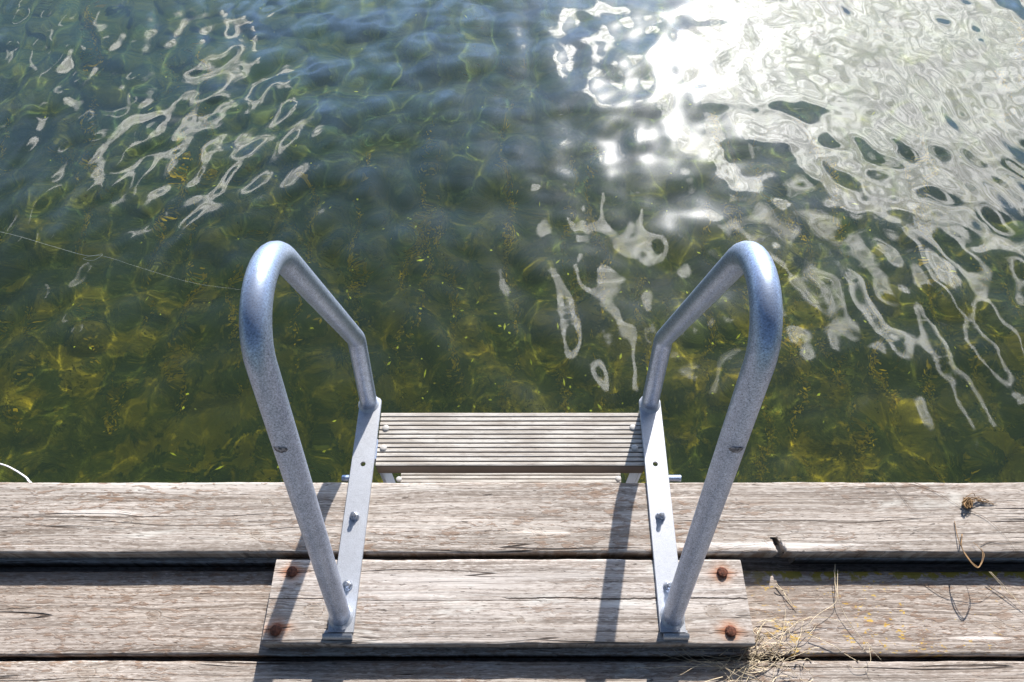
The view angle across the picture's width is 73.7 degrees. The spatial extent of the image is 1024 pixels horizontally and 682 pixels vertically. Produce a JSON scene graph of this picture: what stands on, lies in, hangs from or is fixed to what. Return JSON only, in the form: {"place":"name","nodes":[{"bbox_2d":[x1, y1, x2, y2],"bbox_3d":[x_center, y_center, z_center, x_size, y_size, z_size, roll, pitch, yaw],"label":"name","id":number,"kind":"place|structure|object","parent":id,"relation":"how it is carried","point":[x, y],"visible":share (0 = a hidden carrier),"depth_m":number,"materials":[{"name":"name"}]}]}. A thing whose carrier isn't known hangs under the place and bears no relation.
{"place":"outdoors","nodes":[
{"label":"outdoors","id":0,"kind":"place"},
{"bbox_2d":[0,0,1023,482],"bbox_3d":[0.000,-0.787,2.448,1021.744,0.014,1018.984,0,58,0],"label":"water","id":1,"kind":"structure","parent":0,"point":[510,206],"depth_m":2.20,"materials":[{"name":"green liquid"}]},
{"bbox_2d":[3,232,231,288],"bbox_3d":[-1.383,-0.280,2.114,1.205,0.001,0.033,12,59,8],"label":"fishing line","id":2,"kind":"object","parent":1,"relation":"on","point":[112,258],"visible":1,"depth_m":2.10,"materials":[{"name":"plastic"}]},
{"bbox_2d":[0,482,1023,681],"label":"wooden jetty","id":3,"kind":"object","parent":1,"relation":"on","point":[136,582],"visible":0.85,"depth_m":1.19,"materials":[{"name":"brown wood"}]},
{"bbox_2d":[0,463,31,482],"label":"white cord","id":4,"kind":"object","parent":3,"relation":"hanging from","point":[24,476],"visible":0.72,"depth_m":1.33,"materials":[{"name":"white"}]},
{"bbox_2d":[262,559,754,647],"bbox_3d":[-0.006,0.440,1.149,0.797,0.044,0.138,0,58,0],"label":"short plank","id":5,"kind":"object","parent":3,"relation":"on","point":[521,603],"visible":0.93,"depth_m":1.13,"materials":[{"name":"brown wood"}]},
{"bbox_2d":[239,241,782,639],"bbox_3d":[-0.001,0.373,1.379,0.624,1.612,0.480,0,58,0],"label":"swim ladder","id":6,"kind":"object","parent":3,"relation":"attached to","point":[503,447],"visible":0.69,"depth_m":1.15,"materials":[{"name":"metal"}]},
{"bbox_2d":[775,583,796,610],"bbox_3d":[0.473,0.438,1.171,0.015,0.005,0.051,-31,63,-18],"label":"grass stem","id":7,"kind":"object","parent":3,"relation":"on","point":[784,594],"visible":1,"depth_m":1.18,"materials":[{"name":"plant"}]},
{"bbox_2d":[801,564,880,659],"bbox_3d":[0.562,0.450,1.159,0.132,0.012,0.135,14,59,9],"label":"grass stem","id":8,"kind":"object","parent":3,"relation":"on","point":[839,603],"visible":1,"depth_m":1.16,"materials":[{"name":"plant"}]},
{"bbox_2d":[854,643,871,679],"bbox_3d":[0.581,0.525,1.114,0.049,0.009,0.040,-34,64,-19],"label":"grass stem","id":9,"kind":"object","parent":3,"relation":"on","point":[870,657],"visible":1,"depth_m":1.11,"materials":[{"name":"plant"}]},
{"bbox_2d":[925,584,995,599],"bbox_3d":[0.774,0.431,1.174,0.120,0.007,0.025,2,58,1],"label":"dark stalk","id":10,"kind":"object","parent":3,"relation":"on","point":[965,598],"visible":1,"depth_m":1.17,"materials":[{"name":"grey plant"}]},
{"bbox_2d":[913,482,1015,550],"bbox_3d":[0.809,0.304,1.215,0.190,0.001,0.024,38,65,21],"label":"dark stalk","id":11,"kind":"object","parent":3,"relation":"on","point":[955,503],"visible":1,"depth_m":1.22,"materials":[{"name":"plant"}]},
{"bbox_2d":[954,521,984,567],"bbox_3d":[0.789,0.350,1.177,0.034,0.016,0.085,0,58,0],"label":"root curl","id":12,"kind":"object","parent":3,"relation":"on","point":[971,562],"visible":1,"depth_m":1.17,"materials":[{"name":"brown plant"}]},
{"bbox_2d":[961,493,997,508],"bbox_3d":[0.834,0.285,1.222,0.069,0.011,0.027,-9,58,-5],"label":"root tangle","id":13,"kind":"object","parent":3,"relation":"on","point":[968,501],"visible":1,"depth_m":1.22,"materials":[{"name":"brown plant"}]},
{"bbox_2d":[989,572,1023,608],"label":"grass stem","id":14,"kind":"object","parent":3,"relation":"on","point":[1005,589],"visible":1,"depth_m":1.17,"materials":[{"name":"plant"}]},
{"bbox_2d":[615,616,858,681],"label":"dry grass","id":15,"kind":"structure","parent":0,"point":[750,652],"depth_m":1.12,"materials":[{"name":"plant"}]}
]}

